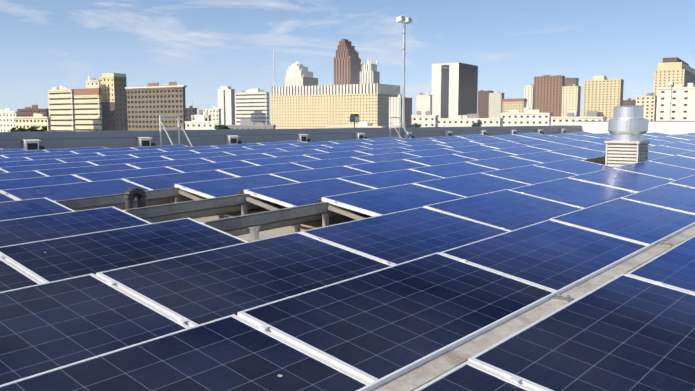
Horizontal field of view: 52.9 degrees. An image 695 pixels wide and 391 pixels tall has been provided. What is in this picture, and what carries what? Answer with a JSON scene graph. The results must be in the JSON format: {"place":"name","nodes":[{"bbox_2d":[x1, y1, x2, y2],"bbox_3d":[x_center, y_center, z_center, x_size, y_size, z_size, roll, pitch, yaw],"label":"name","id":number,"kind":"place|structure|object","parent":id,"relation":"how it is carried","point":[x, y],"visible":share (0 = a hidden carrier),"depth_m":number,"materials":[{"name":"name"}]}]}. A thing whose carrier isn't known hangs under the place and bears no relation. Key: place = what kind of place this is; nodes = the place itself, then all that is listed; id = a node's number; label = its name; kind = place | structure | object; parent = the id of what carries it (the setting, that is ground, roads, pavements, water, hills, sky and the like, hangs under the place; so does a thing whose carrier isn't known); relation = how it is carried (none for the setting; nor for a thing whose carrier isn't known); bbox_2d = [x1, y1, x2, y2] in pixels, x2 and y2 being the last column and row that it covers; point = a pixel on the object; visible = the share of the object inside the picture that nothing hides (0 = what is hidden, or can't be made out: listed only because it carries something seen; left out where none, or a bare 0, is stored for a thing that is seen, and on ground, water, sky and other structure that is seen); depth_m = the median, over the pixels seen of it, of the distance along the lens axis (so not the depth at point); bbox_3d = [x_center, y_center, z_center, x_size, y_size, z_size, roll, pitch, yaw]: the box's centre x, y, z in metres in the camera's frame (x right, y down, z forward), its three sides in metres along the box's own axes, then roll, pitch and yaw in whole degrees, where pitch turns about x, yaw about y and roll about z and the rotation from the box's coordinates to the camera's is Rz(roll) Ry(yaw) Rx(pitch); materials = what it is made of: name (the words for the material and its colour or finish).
{"place":"outdoors","nodes":[
{"label":"outdoors","id":0,"kind":"place"},
{"bbox_2d":[0,108,18,131],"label":"white building","id":1,"kind":"structure","parent":0,"point":[7,120],"depth_m":473.17,"materials":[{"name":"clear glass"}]},
{"bbox_2d":[13,128,28,131],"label":"street tree","id":2,"kind":"object","parent":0,"point":[20,130],"visible":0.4,"depth_m":269.91,"materials":[{"name":"green plant"}]},
{"bbox_2d":[17,105,48,116],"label":"brown building","id":3,"kind":"structure","parent":0,"point":[27,112],"depth_m":650.37,"materials":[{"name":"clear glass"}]},
{"bbox_2d":[29,125,44,131],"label":"street tree","id":4,"kind":"object","parent":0,"point":[34,129],"visible":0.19,"depth_m":266.60,"materials":[{"name":"green plant"}]},
{"bbox_2d":[47,86,75,130],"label":"hospital wing","id":5,"kind":"structure","parent":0,"point":[61,104],"depth_m":524.48,"materials":[{"name":"beige concrete"}]},
{"bbox_2d":[74,88,101,130],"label":"hospital wing","id":6,"kind":"structure","parent":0,"point":[88,110],"depth_m":554.85,"materials":[{"name":"beige concrete"}]},
{"bbox_2d":[99,73,127,130],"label":"hospital tower","id":7,"kind":"structure","parent":0,"point":[114,101],"depth_m":578.95,"materials":[{"name":"beige concrete"}]},
{"bbox_2d":[186,100,196,120],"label":"building","id":8,"kind":"structure","parent":0,"point":[190,110],"depth_m":585.46,"materials":[{"name":"grey concrete"}]},
{"bbox_2d":[191,110,210,120],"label":"building","id":9,"kind":"structure","parent":0,"point":[207,116],"depth_m":489.90,"materials":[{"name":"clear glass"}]},
{"bbox_2d":[202,106,220,120],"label":"building","id":10,"kind":"structure","parent":0,"point":[215,113],"depth_m":628.22,"materials":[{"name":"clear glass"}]},
{"bbox_2d":[214,124,230,129],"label":"street tree","id":11,"kind":"object","parent":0,"point":[220,127],"visible":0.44,"depth_m":322.72,"materials":[{"name":"green plant"}]},
{"bbox_2d":[0,26,694,128],"bbox_3d":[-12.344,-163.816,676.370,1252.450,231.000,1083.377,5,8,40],"label":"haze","id":12,"kind":"object","parent":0,"point":[364,84],"depth_m":683.43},
{"bbox_2d":[0,0,694,122],"label":"sky","id":13,"kind":"structure","parent":0,"point":[284,23],"materials":[{"name":"blue"}]},
{"bbox_2d":[407,123,420,126],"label":"street tree","id":14,"kind":"object","parent":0,"point":[416,125],"depth_m":354.68,"materials":[{"name":"green plant"}]},
{"bbox_2d":[270,44,577,123],"bbox_3d":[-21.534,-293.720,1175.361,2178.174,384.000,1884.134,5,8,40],"label":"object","id":15,"kind":"object","parent":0,"point":[351,74],"depth_m":1184.77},
{"bbox_2d":[416,93,432,114],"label":"building","id":16,"kind":"structure","parent":0,"point":[427,104],"depth_m":841.50,"materials":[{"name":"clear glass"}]},
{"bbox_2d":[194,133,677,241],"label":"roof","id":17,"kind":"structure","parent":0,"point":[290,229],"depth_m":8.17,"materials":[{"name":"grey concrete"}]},
{"bbox_2d":[124,187,146,208],"bbox_3d":[-2.234,0.202,7.358,0.117,0.575,0.256,5,8,40],"label":"vent pipe","id":18,"kind":"object","parent":17,"relation":"on","point":[138,193],"visible":0.69,"depth_m":7.30,"materials":[{"name":"metal"}]},
{"bbox_2d":[159,115,192,146],"bbox_3d":[-5.716,-1.865,23.955,1.290,1.750,0.820,5,8,40],"label":"access frame","id":19,"kind":"object","parent":17,"relation":"on","point":[163,127],"visible":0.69,"depth_m":24.18,"materials":[{"name":"white paint"}]},
{"bbox_2d":[248,225,259,241],"bbox_3d":[-0.921,0.385,6.919,0.117,0.280,0.120,5,8,40],"label":"post","id":20,"kind":"object","parent":17,"relation":"on","point":[254,233],"visible":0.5,"depth_m":6.88,"materials":[{"name":"metal"}]},
{"bbox_2d":[57,154,607,235],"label":"support beams","id":21,"kind":"structure","parent":17,"relation":"on","point":[171,203],"depth_m":7.60,"materials":[{"name":"metal"}]},
{"bbox_2d":[0,131,694,390],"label":"solar array","id":22,"kind":"object","parent":21,"relation":"on","point":[454,238],"visible":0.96,"depth_m":4.28,"materials":[{"name":"glass"}]},
{"bbox_2d":[389,117,410,137],"bbox_3d":[2.788,-2.941,34.095,1.290,1.750,0.820,5,8,40],"label":"access frame","id":23,"kind":"object","parent":17,"relation":"on","point":[395,128],"visible":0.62,"depth_m":34.19,"materials":[{"name":"white paint"}]},
{"bbox_2d":[356,222,694,390],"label":"walkway rail","id":24,"kind":"object","parent":17,"relation":"on","point":[415,375],"visible":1,"depth_m":2.95,"materials":[{"name":"metal"}]},
{"bbox_2d":[604,106,649,166],"bbox_3d":[4.982,-0.913,12.444,0.670,1.355,0.670,5,8,40],"label":"roof ventilator","id":25,"kind":"object","parent":17,"relation":"on","point":[627,130],"visible":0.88,"depth_m":12.21,"materials":[{"name":"grey metal"}]},
{"bbox_2d":[575,121,694,133],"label":"roof wall","id":26,"kind":"structure","parent":17,"relation":"on","point":[674,127],"depth_m":49.23,"materials":[{"name":"white paint"}]},
{"bbox_2d":[0,125,581,149],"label":"parapet wall","id":27,"kind":"structure","parent":26,"relation":"attached to","point":[75,139],"depth_m":26.21,"materials":[{"name":"grey concrete"}]},
{"bbox_2d":[21,139,44,149],"bbox_3d":[-9.239,-1.258,20.565,0.300,0.820,0.570,5,8,40],"label":"roof vent","id":28,"kind":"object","parent":27,"relation":"attached to","point":[30,144],"depth_m":20.45,"materials":[{"name":"silver metal"}]},
{"bbox_2d":[137,137,154,146],"bbox_3d":[-6.773,-1.571,23.505,0.300,0.820,0.570,5,8,40],"label":"roof vent","id":29,"kind":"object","parent":27,"relation":"attached to","point":[144,141],"depth_m":23.37,"materials":[{"name":"silver metal"}]},
{"bbox_2d":[225,135,241,144],"bbox_3d":[-4.307,-1.883,26.445,0.300,0.820,0.570,5,8,40],"label":"roof vent","id":30,"kind":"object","parent":27,"relation":"attached to","point":[232,139],"depth_m":26.31,"materials":[{"name":"silver metal"}]},
{"bbox_2d":[298,134,310,141],"bbox_3d":[-1.841,-2.195,29.385,0.300,0.820,0.570,5,8,40],"label":"roof vent","id":31,"kind":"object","parent":27,"relation":"attached to","point":[302,137],"depth_m":29.25,"materials":[{"name":"silver metal"}]},
{"bbox_2d":[350,114,358,127],"bbox_3d":[0.328,-3.438,32.493,0.305,0.696,0.340,5,8,40],"label":"sign","id":32,"kind":"object","parent":27,"relation":"on","point":[354,118],"visible":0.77,"depth_m":32.37,"materials":[{"name":"green metal"}]},
{"bbox_2d":[356,132,366,138],"bbox_3d":[0.625,-2.507,32.325,0.300,0.820,0.570,5,8,40],"label":"roof vent","id":33,"kind":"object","parent":27,"relation":"attached to","point":[360,135],"depth_m":32.16,"materials":[{"name":"silver metal"}]},
{"bbox_2d":[396,16,411,126],"bbox_3d":[2.892,-4.287,36.012,0.365,9.622,0.940,5,8,40],"label":"floodlight pole","id":34,"kind":"object","parent":27,"relation":"attached to","point":[403,20],"visible":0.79,"depth_m":35.75,"materials":[{"name":"metal"}]},
{"bbox_2d":[404,132,413,138],"bbox_3d":[3.091,-2.819,35.266,0.300,0.820,0.570,5,8,40],"label":"roof vent","id":35,"kind":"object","parent":27,"relation":"attached to","point":[406,136],"depth_m":35.10,"materials":[{"name":"silver metal"}]},
{"bbox_2d":[445,131,453,135],"bbox_3d":[5.556,-3.131,38.206,0.300,0.820,0.570,5,8,40],"label":"roof vent","id":36,"kind":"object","parent":27,"relation":"attached to","point":[448,133],"depth_m":38.04,"materials":[{"name":"silver metal"}]},
{"bbox_2d":[668,82,673,120],"bbox_3d":[25.044,-6.585,54.151,0.365,4.361,0.920,5,8,40],"label":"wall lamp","id":37,"kind":"object","parent":17,"relation":"on","point":[671,84],"depth_m":53.99,"materials":[{"name":"metal"}]},
{"bbox_2d":[472,120,481,126],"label":"street tree","id":38,"kind":"object","parent":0,"point":[478,123],"depth_m":341.96,"materials":[{"name":"green plant"}]},
{"bbox_2d":[478,90,493,117],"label":"brown building","id":39,"kind":"structure","parent":0,"point":[485,108],"depth_m":1123.92,"materials":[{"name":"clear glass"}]},
{"bbox_2d":[489,92,504,117],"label":"grey building","id":40,"kind":"structure","parent":0,"point":[493,106],"depth_m":1071.08,"materials":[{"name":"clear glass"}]},
{"bbox_2d":[502,101,526,112],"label":"building","id":41,"kind":"structure","parent":0,"point":[507,106],"depth_m":970.12,"materials":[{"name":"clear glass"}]},
{"bbox_2d":[502,98,526,101],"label":"building","id":42,"kind":"structure","parent":41,"relation":"attached to","point":[517,100],"depth_m":968.28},
{"bbox_2d":[565,77,578,85],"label":"brown tower","id":43,"kind":"structure","parent":0,"point":[570,80],"depth_m":1276.27,"materials":[{"name":"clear glass"}]},
{"bbox_2d":[623,98,635,105],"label":"dark building","id":44,"kind":"structure","parent":0,"point":[627,102],"depth_m":1152.85,"materials":[{"name":"brown brick"}]},
{"label":"city ground","id":45,"kind":"structure","parent":0,"visible":0},
{"bbox_2d":[14,104,50,130],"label":"cream building","id":46,"kind":"structure","parent":45,"relation":"on","point":[39,121],"depth_m":390.58,"materials":[{"name":"beige concrete"}]},
{"bbox_2d":[86,76,100,88],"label":"building","id":47,"kind":"structure","parent":45,"relation":"on","point":[93,83],"depth_m":574.57,"materials":[{"name":"beige concrete"}]},
{"bbox_2d":[125,82,186,130],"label":"tan hotel","id":48,"kind":"object","parent":45,"relation":"on","point":[149,105],"depth_m":467.61,"materials":[{"name":"brown brick"}]},
{"bbox_2d":[185,115,221,129],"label":"building","id":49,"kind":"structure","parent":45,"relation":"on","point":[199,123],"depth_m":398.77,"materials":[{"name":"white concrete"}]},
{"bbox_2d":[217,86,234,124],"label":"slim white tower","id":50,"kind":"structure","parent":45,"relation":"on","point":[226,110],"depth_m":787.19,"materials":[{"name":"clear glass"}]},
{"bbox_2d":[222,119,275,128],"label":"building","id":51,"kind":"structure","parent":45,"relation":"on","point":[246,124],"depth_m":384.80,"materials":[{"name":"grey concrete"}]},
{"bbox_2d":[235,88,269,124],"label":"banded office","id":52,"kind":"structure","parent":45,"relation":"on","point":[246,110],"depth_m":818.69,"materials":[{"name":"white concrete"}]},
{"bbox_2d":[273,50,274,86],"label":"radio mast","id":53,"kind":"object","parent":45,"relation":"on","point":[273,68],"depth_m":981.16,"materials":[{"name":"grey metal"}]},
{"bbox_2d":[285,62,317,85],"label":"stepped white tower","id":54,"kind":"structure","parent":45,"relation":"on","point":[295,74],"depth_m":1343.99,"materials":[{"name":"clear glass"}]},
{"bbox_2d":[270,83,399,128],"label":"building","id":55,"kind":"structure","parent":45,"relation":"on","point":[316,111],"depth_m":931.48,"materials":[{"name":"beige concrete"}]},
{"bbox_2d":[334,39,361,84],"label":"brown stepped tower","id":56,"kind":"structure","parent":45,"relation":"on","point":[353,66],"depth_m":1541.35,"materials":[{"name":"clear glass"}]},
{"bbox_2d":[327,120,385,127],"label":"building","id":57,"kind":"structure","parent":45,"relation":"on","point":[364,125],"depth_m":526.95,"materials":[{"name":"white concrete"}]},
{"bbox_2d":[360,58,379,83],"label":"gothic tower","id":58,"kind":"structure","parent":45,"relation":"on","point":[369,77],"depth_m":1440.27,"materials":[{"name":"white concrete"}]},
{"bbox_2d":[389,94,412,127],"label":"stepped building","id":59,"kind":"structure","parent":45,"relation":"on","point":[393,109],"depth_m":857.70,"materials":[{"name":"white concrete"}]},
{"bbox_2d":[411,111,438,126],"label":"building","id":60,"kind":"structure","parent":45,"relation":"on","point":[425,119],"depth_m":427.94,"materials":[{"name":"concrete"}]},
{"bbox_2d":[432,62,477,117],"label":"office building","id":61,"kind":"structure","parent":45,"relation":"on","point":[468,82],"depth_m":942.54,"materials":[{"name":"grey concrete"}]},
{"bbox_2d":[438,114,503,126],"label":"building","id":62,"kind":"structure","parent":45,"relation":"on","point":[467,120],"depth_m":449.11,"materials":[{"name":"concrete"}]},
{"bbox_2d":[501,108,552,125],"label":"building","id":63,"kind":"structure","parent":45,"relation":"on","point":[528,117],"depth_m":457.06,"materials":[{"name":"concrete"}]},
{"bbox_2d":[524,84,534,109],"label":"narrow white building","id":64,"kind":"structure","parent":45,"relation":"on","point":[529,90],"depth_m":1038.36,"materials":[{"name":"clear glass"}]},
{"bbox_2d":[534,75,564,116],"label":"terracotta tower","id":65,"kind":"structure","parent":45,"relation":"on","point":[547,97],"depth_m":1100.16,"materials":[{"name":"brown brick"}]},
{"bbox_2d":[561,84,580,116],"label":"building","id":66,"kind":"structure","parent":45,"relation":"on","point":[570,99],"depth_m":948.39,"materials":[{"name":"beige concrete"}]},
{"bbox_2d":[551,111,607,125],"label":"building","id":67,"kind":"structure","parent":45,"relation":"on","point":[571,118],"depth_m":421.08,"materials":[{"name":"concrete"}]},
{"bbox_2d":[583,75,623,120],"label":"building","id":68,"kind":"structure","parent":45,"relation":"on","point":[597,91],"depth_m":983.01,"materials":[{"name":"beige concrete"}]},
{"bbox_2d":[636,93,656,120],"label":"cream building","id":69,"kind":"structure","parent":45,"relation":"on","point":[650,113],"depth_m":695.03,"materials":[{"name":"beige concrete"}]},
{"bbox_2d":[653,57,694,95],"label":"cream tower","id":70,"kind":"structure","parent":45,"relation":"on","point":[675,66],"depth_m":903.10,"materials":[{"name":"beige concrete"}]},
{"bbox_2d":[656,83,694,120],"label":"white building","id":71,"kind":"structure","parent":45,"relation":"on","point":[683,104],"depth_m":378.95,"materials":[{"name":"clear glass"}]}
]}

